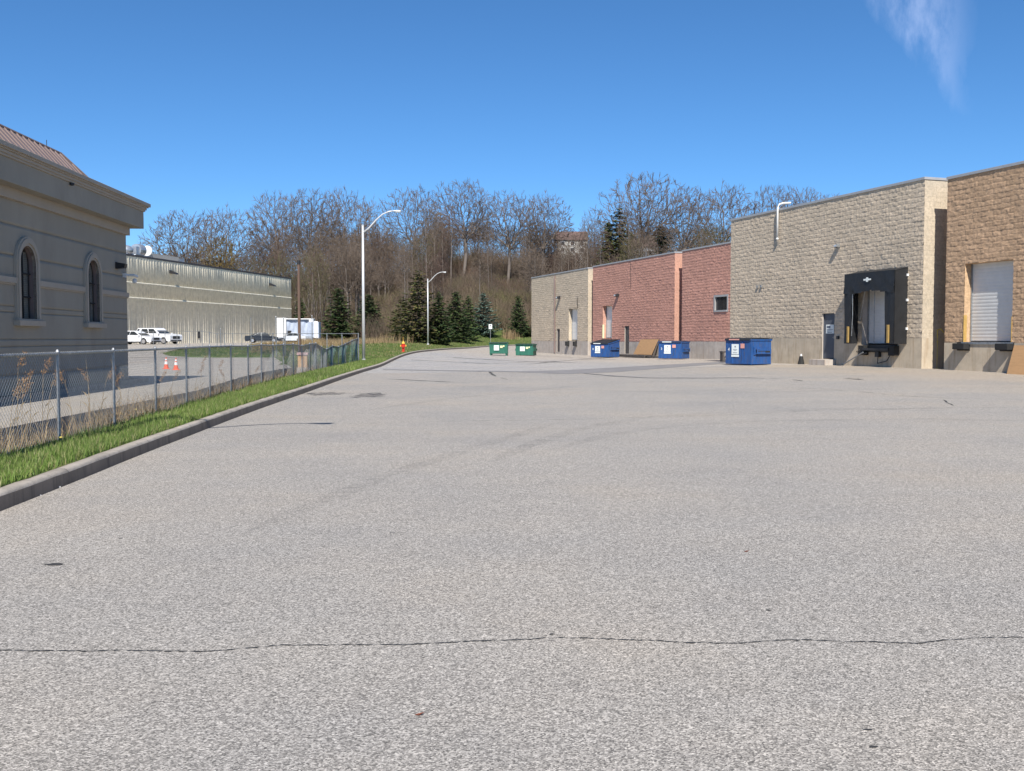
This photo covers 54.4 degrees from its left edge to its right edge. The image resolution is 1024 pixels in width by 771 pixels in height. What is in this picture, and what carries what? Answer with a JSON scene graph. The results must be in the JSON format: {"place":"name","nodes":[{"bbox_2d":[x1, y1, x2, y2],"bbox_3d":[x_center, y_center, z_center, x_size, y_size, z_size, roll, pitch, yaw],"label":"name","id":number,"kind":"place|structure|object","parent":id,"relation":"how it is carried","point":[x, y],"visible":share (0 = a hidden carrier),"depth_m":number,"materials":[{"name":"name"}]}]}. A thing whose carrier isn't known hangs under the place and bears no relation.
{"place":"outdoors","nodes":[
{"label":"outdoors","id":0,"kind":"place"},
{"bbox_2d":[0,358,286,426],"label":"lane","id":1,"kind":"structure","parent":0,"point":[120,386],"depth_m":32.35,"materials":[{"name":"grey asphalt"}]},
{"bbox_2d":[0,377,147,404],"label":"bed kerb","id":2,"kind":"structure","parent":1,"relation":"on","point":[84,386],"depth_m":28.86,"materials":[{"name":"concrete"}]},
{"bbox_2d":[0,124,150,396],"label":"office building","id":3,"kind":"structure","parent":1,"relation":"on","point":[66,224],"depth_m":29.11,"materials":[{"name":"grey paint"}]},
{"bbox_2d":[128,342,269,356],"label":"yard","id":4,"kind":"structure","parent":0,"point":[136,346],"depth_m":96.70,"materials":[{"name":"grey asphalt"}]},
{"bbox_2d":[128,331,161,343],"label":"parked sedan","id":5,"kind":"object","parent":4,"relation":"on","point":[134,336],"visible":0.6,"depth_m":105.02,"materials":[{"name":"white paint"}]},
{"bbox_2d":[134,327,181,343],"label":"parked suv","id":6,"kind":"object","parent":4,"relation":"on","point":[165,337],"visible":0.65,"depth_m":110.03,"materials":[{"name":"white paint"}]},
{"bbox_2d":[126,244,291,343],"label":"warehouse","id":7,"kind":"structure","parent":4,"relation":"on","point":[168,293],"depth_m":129.09,"materials":[{"name":"metal"}]},
{"bbox_2d":[245,332,281,342],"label":"parked sedan","id":8,"kind":"object","parent":4,"relation":"on","point":[254,337],"visible":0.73,"depth_m":133.00,"materials":[{"name":"paint"}]},
{"bbox_2d":[277,318,314,336],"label":"box trailer","id":9,"kind":"object","parent":4,"relation":"on","point":[290,325],"visible":0.49,"depth_m":141.89,"materials":[{"name":"white paint"}]},
{"bbox_2d":[308,321,320,339],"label":"trailer","id":10,"kind":"object","parent":4,"relation":"on","point":[316,325],"visible":0.55,"depth_m":139.68,"materials":[{"name":"white paint"}]},
{"bbox_2d":[1,261,552,486],"bbox_3d":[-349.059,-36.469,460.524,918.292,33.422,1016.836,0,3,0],"label":"ground","id":11,"kind":"structure","parent":0,"point":[473,343],"depth_m":90.59,"materials":[{"name":"green plant"}]},
{"bbox_2d":[0,358,291,448],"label":"retaining edge","id":12,"kind":"object","parent":11,"relation":"on","point":[54,419],"visible":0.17,"depth_m":20.58,"materials":[{"name":"concrete"}]},
{"bbox_2d":[0,381,305,486],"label":"grass","id":13,"kind":"structure","parent":11,"relation":"on","point":[56,453],"depth_m":14.03,"materials":[{"name":"green plant"}]},
{"bbox_2d":[0,362,327,453],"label":"dry weeds","id":14,"kind":"object","parent":11,"relation":"on","point":[108,421],"visible":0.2,"depth_m":16.80,"materials":[{"name":"brown plant"}]},
{"bbox_2d":[0,338,358,451],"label":"chain link fence","id":15,"kind":"object","parent":11,"relation":"on","point":[113,351],"visible":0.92,"depth_m":18.13,"materials":[{"name":"metal"}]},
{"bbox_2d":[137,209,238,267],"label":"bare tree","id":16,"kind":"object","parent":11,"relation":"on","point":[183,229],"visible":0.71,"depth_m":231.88,"materials":[{"name":"brown plant"}]},
{"bbox_2d":[196,234,241,269],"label":"budding tree","id":17,"kind":"object","parent":11,"relation":"on","point":[222,255],"visible":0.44,"depth_m":229.94,"materials":[{"name":"brown plant"}]},
{"bbox_2d":[189,202,262,269],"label":"bare tree","id":18,"kind":"object","parent":11,"relation":"on","point":[238,235],"visible":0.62,"depth_m":259.98,"materials":[{"name":"brown plant"}]},
{"bbox_2d":[141,317,358,354],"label":"yard fence","id":19,"kind":"object","parent":11,"relation":"on","point":[153,339],"visible":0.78,"depth_m":77.78,"materials":[{"name":"metal"}]},
{"bbox_2d":[232,248,267,272],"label":"bare tree","id":20,"kind":"object","parent":11,"relation":"on","point":[244,257],"visible":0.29,"depth_m":276.88,"materials":[{"name":"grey plant"}]},
{"bbox_2d":[255,248,292,295],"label":"bushy tree","id":21,"kind":"object","parent":11,"relation":"on","point":[274,265],"visible":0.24,"depth_m":198.14,"materials":[{"name":"brown plant"}]},
{"bbox_2d":[243,190,313,273],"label":"bare tree","id":22,"kind":"object","parent":11,"relation":"on","point":[267,238],"visible":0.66,"depth_m":266.65,"materials":[{"name":"brown plant"}]},
{"bbox_2d":[263,250,300,311],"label":"bushy tree","id":23,"kind":"object","parent":11,"relation":"on","point":[284,267],"visible":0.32,"depth_m":195.35,"materials":[{"name":"brown plant"}]},
{"bbox_2d":[268,232,295,276],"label":"slender tree","id":24,"kind":"object","parent":11,"relation":"on","point":[279,248],"visible":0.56,"depth_m":221.79,"materials":[{"name":"brown plant"}]},
{"bbox_2d":[297,260,300,350],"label":"utility pole","id":25,"kind":"object","parent":11,"relation":"on","point":[299,304],"visible":0.83,"depth_m":75.70,"materials":[{"name":"wood"}]},
{"bbox_2d":[289,249,322,306],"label":"bare tree","id":26,"kind":"object","parent":11,"relation":"on","point":[302,274],"visible":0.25,"depth_m":228.59,"materials":[{"name":"grey plant"}]},
{"bbox_2d":[278,187,344,297],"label":"bare tree","id":27,"kind":"object","parent":11,"relation":"on","point":[310,212],"visible":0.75,"depth_m":258.54,"materials":[{"name":"grey plant"}]},
{"bbox_2d":[291,245,331,320],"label":"bushy tree","id":28,"kind":"object","parent":11,"relation":"on","point":[313,290],"visible":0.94,"depth_m":190.88,"materials":[{"name":"brown plant"}]},
{"bbox_2d":[294,229,347,304],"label":"bare tree","id":29,"kind":"object","parent":11,"relation":"on","point":[332,244],"visible":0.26,"depth_m":236.20,"materials":[{"name":"grey plant"}]},
{"bbox_2d":[306,246,336,320],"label":"slender tree","id":30,"kind":"object","parent":11,"relation":"on","point":[319,274],"visible":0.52,"depth_m":201.56,"materials":[{"name":"brown plant"}]},
{"bbox_2d":[250,337,394,352],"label":"dry weeds","id":31,"kind":"object","parent":11,"relation":"on","point":[324,342],"visible":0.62,"depth_m":90.16,"materials":[{"name":"brown plant"}]},
{"bbox_2d":[321,288,356,338],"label":"spruce tree","id":32,"kind":"object","parent":11,"relation":"on","point":[338,323],"visible":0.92,"depth_m":175.06,"materials":[{"name":"green plant"}]},
{"bbox_2d":[307,186,377,295],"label":"bare tree","id":33,"kind":"object","parent":11,"relation":"on","point":[345,208],"visible":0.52,"depth_m":264.54,"materials":[{"name":"brown plant"}]},
{"bbox_2d":[158,333,529,365],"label":"lawn","id":34,"kind":"structure","parent":11,"relation":"on","point":[381,344],"depth_m":86.12,"materials":[{"name":"green plant"}]},
{"bbox_2d":[320,241,374,321],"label":"bare tree","id":35,"kind":"object","parent":11,"relation":"on","point":[335,283],"visible":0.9,"depth_m":194.84,"materials":[{"name":"brown plant"}]},
{"bbox_2d":[329,243,382,317],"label":"bare tree","id":36,"kind":"object","parent":11,"relation":"on","point":[369,261],"visible":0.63,"depth_m":199.84,"materials":[{"name":"brown plant"}]},
{"bbox_2d":[343,294,388,334],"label":"spruce tree","id":37,"kind":"object","parent":11,"relation":"on","point":[372,310],"visible":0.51,"depth_m":169.04,"materials":[{"name":"green plant"}]},
{"bbox_2d":[345,198,392,293],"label":"bare tree","id":38,"kind":"object","parent":11,"relation":"on","point":[373,226],"visible":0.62,"depth_m":252.63,"materials":[{"name":"grey plant"}]},
{"bbox_2d":[364,234,393,294],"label":"bushy tree","id":39,"kind":"object","parent":11,"relation":"on","point":[377,237],"visible":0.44,"depth_m":251.61,"materials":[{"name":"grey plant"}]},
{"bbox_2d":[361,210,400,359],"bbox_3d":[-7.643,-5.770,57.992,2.433,8.820,0.400,0,3,0],"label":"street lamp","id":40,"kind":"object","parent":11,"relation":"on","point":[363,312],"visible":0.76,"depth_m":57.94,"materials":[{"name":"metal"}]},
{"bbox_2d":[373,259,399,303],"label":"bare tree","id":41,"kind":"object","parent":11,"relation":"on","point":[384,275],"visible":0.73,"depth_m":238.01,"materials":[{"name":"grey plant"}]},
{"bbox_2d":[377,243,402,289],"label":"bushy tree","id":42,"kind":"object","parent":11,"relation":"on","point":[391,255],"visible":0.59,"depth_m":250.37,"materials":[{"name":"brown plant"}]},
{"bbox_2d":[368,232,411,279],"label":"bare tree","id":43,"kind":"object","parent":11,"relation":"on","point":[394,244],"visible":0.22,"depth_m":266.19,"materials":[{"name":"grey plant"}]},
{"bbox_2d":[382,298,415,340],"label":"spruce tree","id":44,"kind":"object","parent":11,"relation":"on","point":[397,316],"visible":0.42,"depth_m":152.63,"materials":[{"name":"green plant"}]},
{"bbox_2d":[394,244,420,301],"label":"bushy tree","id":45,"kind":"object","parent":11,"relation":"on","point":[415,263],"visible":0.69,"depth_m":204.58,"materials":[{"name":"grey plant"}]},
{"bbox_2d":[376,183,441,272],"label":"bare tree","id":46,"kind":"object","parent":11,"relation":"on","point":[411,214],"visible":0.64,"depth_m":281.11,"materials":[{"name":"grey plant"}]},
{"bbox_2d":[388,270,449,343],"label":"spruce tree","id":47,"kind":"object","parent":11,"relation":"on","point":[417,337],"visible":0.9,"depth_m":125.21,"materials":[{"name":"green plant"}]},
{"bbox_2d":[409,231,439,286],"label":"bushy tree","id":48,"kind":"object","parent":11,"relation":"on","point":[422,258],"visible":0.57,"depth_m":236.25,"materials":[{"name":"brown plant"}]},
{"bbox_2d":[411,195,439,288],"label":"slender tree","id":49,"kind":"object","parent":11,"relation":"on","point":[419,229],"visible":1,"depth_m":226.45,"materials":[{"name":"brown plant"}]},
{"bbox_2d":[419,251,447,296],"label":"bushy tree","id":50,"kind":"object","parent":11,"relation":"on","point":[446,269],"visible":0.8,"depth_m":202.07,"materials":[{"name":"brown plant"}]},
{"bbox_2d":[422,203,445,268],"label":"slender tree","id":51,"kind":"object","parent":11,"relation":"on","point":[434,231],"visible":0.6,"depth_m":246.41,"materials":[{"name":"grey plant"}]},
{"bbox_2d":[426,249,452,296],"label":"bushy tree","id":52,"kind":"object","parent":11,"relation":"on","point":[442,260],"visible":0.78,"depth_m":202.98,"materials":[{"name":"brown plant"}]},
{"bbox_2d":[421,291,461,344],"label":"spruce tree","id":53,"kind":"object","parent":11,"relation":"on","point":[442,327],"visible":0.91,"depth_m":125.44,"materials":[{"name":"green plant"}]},
{"bbox_2d":[430,208,454,283],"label":"slender tree","id":54,"kind":"object","parent":11,"relation":"on","point":[442,234],"visible":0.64,"depth_m":238.54,"materials":[{"name":"grey plant"}]},
{"bbox_2d":[438,201,466,284],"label":"slender tree","id":55,"kind":"object","parent":11,"relation":"on","point":[452,229],"visible":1,"depth_m":229.69,"materials":[{"name":"grey plant"}]},
{"bbox_2d":[441,291,476,342],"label":"spruce tree","id":56,"kind":"object","parent":11,"relation":"on","point":[456,311],"visible":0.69,"depth_m":142.68,"materials":[{"name":"green plant"}]},
{"bbox_2d":[424,177,498,273],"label":"bare tree","id":57,"kind":"object","parent":11,"relation":"on","point":[481,211],"visible":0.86,"depth_m":247.78,"materials":[{"name":"brown plant"}]},
{"bbox_2d":[456,296,483,340],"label":"spruce tree","id":58,"kind":"object","parent":11,"relation":"on","point":[468,304],"visible":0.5,"depth_m":151.20,"materials":[{"name":"green plant"}]},
{"bbox_2d":[469,251,489,301],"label":"slender tree","id":59,"kind":"object","parent":11,"relation":"on","point":[483,265],"visible":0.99,"depth_m":191.42,"materials":[{"name":"brown plant"}]},
{"bbox_2d":[280,243,687,339],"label":"brush","id":60,"kind":"object","parent":11,"relation":"on","point":[501,267],"visible":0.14,"depth_m":222.06,"materials":[{"name":"brown plant"}]},
{"bbox_2d":[469,293,503,335],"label":"spruce tree","id":61,"kind":"object","parent":11,"relation":"on","point":[485,322],"visible":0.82,"depth_m":164.35,"materials":[{"name":"green plant"}]},
{"bbox_2d":[471,189,541,281],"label":"bare tree","id":62,"kind":"object","parent":11,"relation":"on","point":[507,237],"visible":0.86,"depth_m":257.71,"materials":[{"name":"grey plant"}]},
{"bbox_2d":[502,296,529,336],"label":"spruce tree","id":63,"kind":"object","parent":11,"relation":"on","point":[517,319],"visible":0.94,"depth_m":170.41,"materials":[{"name":"green plant"}]},
{"bbox_2d":[510,247,546,290],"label":"bare tree","id":64,"kind":"object","parent":11,"relation":"on","point":[514,263],"visible":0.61,"depth_m":227.32,"materials":[{"name":"brown plant"}]},
{"bbox_2d":[521,246,545,282],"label":"slender tree","id":65,"kind":"object","parent":11,"relation":"on","point":[532,258],"visible":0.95,"depth_m":200.50,"materials":[{"name":"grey plant"}]},
{"bbox_2d":[520,261,550,291],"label":"bare tree","id":66,"kind":"object","parent":11,"relation":"on","point":[529,281],"visible":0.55,"depth_m":201.89,"materials":[{"name":"brown plant"}]},
{"bbox_2d":[515,191,574,274],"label":"bare tree","id":67,"kind":"object","parent":11,"relation":"on","point":[544,225],"visible":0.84,"depth_m":259.26,"materials":[{"name":"brown plant"}]},
{"bbox_2d":[555,231,587,268],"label":"house","id":68,"kind":"structure","parent":11,"relation":"on","point":[574,232],"depth_m":290.50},
{"bbox_2d":[576,217,597,265],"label":"slender tree","id":69,"kind":"object","parent":11,"relation":"on","point":[587,249],"visible":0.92,"depth_m":239.81,"materials":[{"name":"brown plant"}]},
{"bbox_2d":[581,220,604,266],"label":"slender tree","id":70,"kind":"object","parent":11,"relation":"on","point":[591,245],"visible":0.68,"depth_m":246.28,"materials":[{"name":"grey plant"}]},
{"bbox_2d":[579,205,607,265],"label":"bare tree","id":71,"kind":"object","parent":11,"relation":"on","point":[594,225],"visible":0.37,"depth_m":272.62,"materials":[{"name":"brown plant"}]},
{"bbox_2d":[589,224,613,263],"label":"slender tree","id":72,"kind":"object","parent":11,"relation":"on","point":[600,253],"visible":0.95,"depth_m":236.49,"materials":[{"name":"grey plant"}]},
{"bbox_2d":[593,222,618,264],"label":"spruce tree","id":73,"kind":"object","parent":11,"relation":"on","point":[608,237],"visible":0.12,"depth_m":253.32,"materials":[{"name":"green plant"}]},
{"bbox_2d":[594,208,639,264],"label":"spruce tree","id":74,"kind":"object","parent":11,"relation":"on","point":[617,243],"visible":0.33,"depth_m":247.89,"materials":[{"name":"green plant"}]},
{"bbox_2d":[617,207,639,255],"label":"slender tree","id":75,"kind":"object","parent":11,"relation":"on","point":[628,224],"visible":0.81,"depth_m":245.51,"materials":[{"name":"grey plant"}]},
{"bbox_2d":[626,203,651,250],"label":"slender tree","id":76,"kind":"object","parent":11,"relation":"on","point":[632,229],"visible":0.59,"depth_m":250.84,"materials":[{"name":"brown plant"}]},
{"bbox_2d":[625,225,658,258],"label":"bushy tree","id":77,"kind":"object","parent":11,"relation":"on","point":[646,240],"visible":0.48,"depth_m":229.34,"materials":[{"name":"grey plant"}]},
{"bbox_2d":[626,231,659,258],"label":"bare tree","id":78,"kind":"object","parent":11,"relation":"on","point":[652,247],"visible":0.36,"depth_m":236.17,"materials":[{"name":"brown plant"}]},
{"bbox_2d":[593,171,695,255],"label":"bare tree","id":79,"kind":"object","parent":11,"relation":"on","point":[640,199],"visible":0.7,"depth_m":252.97,"materials":[{"name":"brown plant"}]},
{"bbox_2d":[635,190,662,255],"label":"slender tree","id":80,"kind":"object","parent":11,"relation":"on","point":[648,226],"visible":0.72,"depth_m":251.00,"materials":[{"name":"brown plant"}]},
{"bbox_2d":[649,228,678,254],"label":"spruce tree","id":81,"kind":"object","parent":11,"relation":"on","point":[659,243],"visible":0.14,"depth_m":259.84,"materials":[{"name":"green plant"}]},
{"bbox_2d":[659,185,720,249],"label":"bare tree","id":82,"kind":"object","parent":11,"relation":"on","point":[688,198],"visible":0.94,"depth_m":246.89,"materials":[{"name":"brown plant"}]},
{"bbox_2d":[685,180,757,245],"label":"bare tree","id":83,"kind":"object","parent":11,"relation":"on","point":[738,209],"visible":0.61,"depth_m":252.39,"materials":[{"name":"brown plant"}]},
{"bbox_2d":[742,182,801,214],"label":"bare tree","id":84,"kind":"object","parent":11,"relation":"on","point":[771,197],"visible":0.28,"depth_m":259.01,"materials":[{"name":"brown plant"}]},
{"bbox_2d":[776,186,821,206],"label":"bare tree","id":85,"kind":"object","parent":11,"relation":"on","point":[814,197],"visible":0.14,"depth_m":265.39,"materials":[{"name":"brown plant"}]},
{"bbox_2d":[253,355,388,387],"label":"grass","id":86,"kind":"structure","parent":0,"point":[311,376],"depth_m":38.42,"materials":[{"name":"green plant"}]},
{"bbox_2d":[0,346,1023,770],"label":"asphalt lot","id":87,"kind":"structure","parent":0,"point":[550,512],"depth_m":6.56,"materials":[{"name":"grey asphalt"}]},
{"bbox_2d":[0,345,515,510],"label":"kerb","id":88,"kind":"structure","parent":87,"relation":"on","point":[15,493],"depth_m":13.37,"materials":[{"name":"concrete"}]},
{"bbox_2d":[489,342,508,355],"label":"green dumpster","id":89,"kind":"object","parent":87,"relation":"on","point":[498,347],"visible":0.98,"depth_m":82.00,"materials":[{"name":"paint"}]},
{"bbox_2d":[3,636,1014,651],"bbox_3d":[0.065,1.343,5.209,5.749,0.006,0.182,0,3,-2],"label":"pavement crack","id":90,"kind":"object","parent":87,"relation":"on","point":[508,639],"visible":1,"depth_m":5.21,"materials":[{"name":"grey asphalt"}]},
{"bbox_2d":[515,344,536,354],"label":"green dumpster","id":91,"kind":"object","parent":87,"relation":"on","point":[525,349],"visible":1,"depth_m":84.16,"materials":[{"name":"paint"}]},
{"bbox_2d":[383,362,725,373],"bbox_3d":[4.900,-0.864,48.688,20.657,0.253,12.100,-1,3,-20],"label":"patched band","id":92,"kind":"object","parent":87,"relation":"on","point":[612,369],"visible":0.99,"depth_m":46.21,"materials":[{"name":"asphalt"}]},
{"bbox_2d":[531,267,592,354],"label":"tan unit","id":93,"kind":"object","parent":87,"relation":"on","point":[562,313],"visible":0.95,"depth_m":97.97,"materials":[{"name":"brick"}]},
{"bbox_2d":[590,339,619,356],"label":"blue dumpster","id":94,"kind":"object","parent":87,"relation":"on","point":[605,348],"visible":1,"depth_m":80.55,"materials":[{"name":"paint"}]},
{"bbox_2d":[592,251,681,355],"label":"red block unit","id":95,"kind":"structure","parent":87,"relation":"on","point":[636,301],"depth_m":81.64,"materials":[{"name":"brick"}]},
{"bbox_2d":[619,354,658,357],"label":"timber pallet","id":96,"kind":"object","parent":87,"relation":"on","point":[638,356],"visible":0.83,"depth_m":78.28,"materials":[{"name":"brown wood"}]},
{"bbox_2d":[634,339,659,355],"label":"leaning sheet","id":97,"kind":"object","parent":96,"relation":"on","point":[645,346],"visible":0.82,"depth_m":79.10,"materials":[{"name":"brown wood"}]},
{"bbox_2d":[658,341,689,358],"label":"blue dumpster","id":98,"kind":"object","parent":87,"relation":"on","point":[674,349],"visible":1,"depth_m":70.44,"materials":[{"name":"paint"}]},
{"bbox_2d":[681,242,730,358],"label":"wall","id":99,"kind":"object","parent":87,"relation":"on","point":[706,277],"depth_m":70.88,"materials":[{"name":"brick"}]},
{"bbox_2d":[713,294,728,311],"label":"window frame","id":100,"kind":"structure","parent":99,"relation":"in","point":[720,301],"depth_m":69.13,"materials":[{"name":"metal"}]},
{"bbox_2d":[725,338,772,364],"bbox_3d":[11.527,-1.688,48.660,1.433,1.285,2.007,-2,3,-30],"label":"blue dumpster","id":101,"kind":"object","parent":87,"relation":"on","point":[751,351],"visible":1,"depth_m":48.02,"materials":[{"name":"paint"}]},
{"bbox_2d":[730,177,947,368],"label":"tan block unit","id":102,"kind":"structure","parent":87,"relation":"on","point":[857,278],"depth_m":45.23,"materials":[{"name":"concrete"}]},
{"bbox_2d":[944,161,1023,372],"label":"brown block unit","id":103,"kind":"structure","parent":87,"relation":"on","point":[984,311],"depth_m":38.19,"materials":[{"name":"concrete"}]},
{"bbox_2d":[1007,345,1023,374],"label":"plywood sheet","id":104,"kind":"object","parent":87,"relation":"on","point":[1016,364],"visible":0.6,"depth_m":36.08,"materials":[{"name":"beige wood"}]},
{"bbox_2d":[0,0,1023,276],"label":"sky","id":105,"kind":"structure","parent":0,"point":[193,106],"materials":[{"name":"blue"}]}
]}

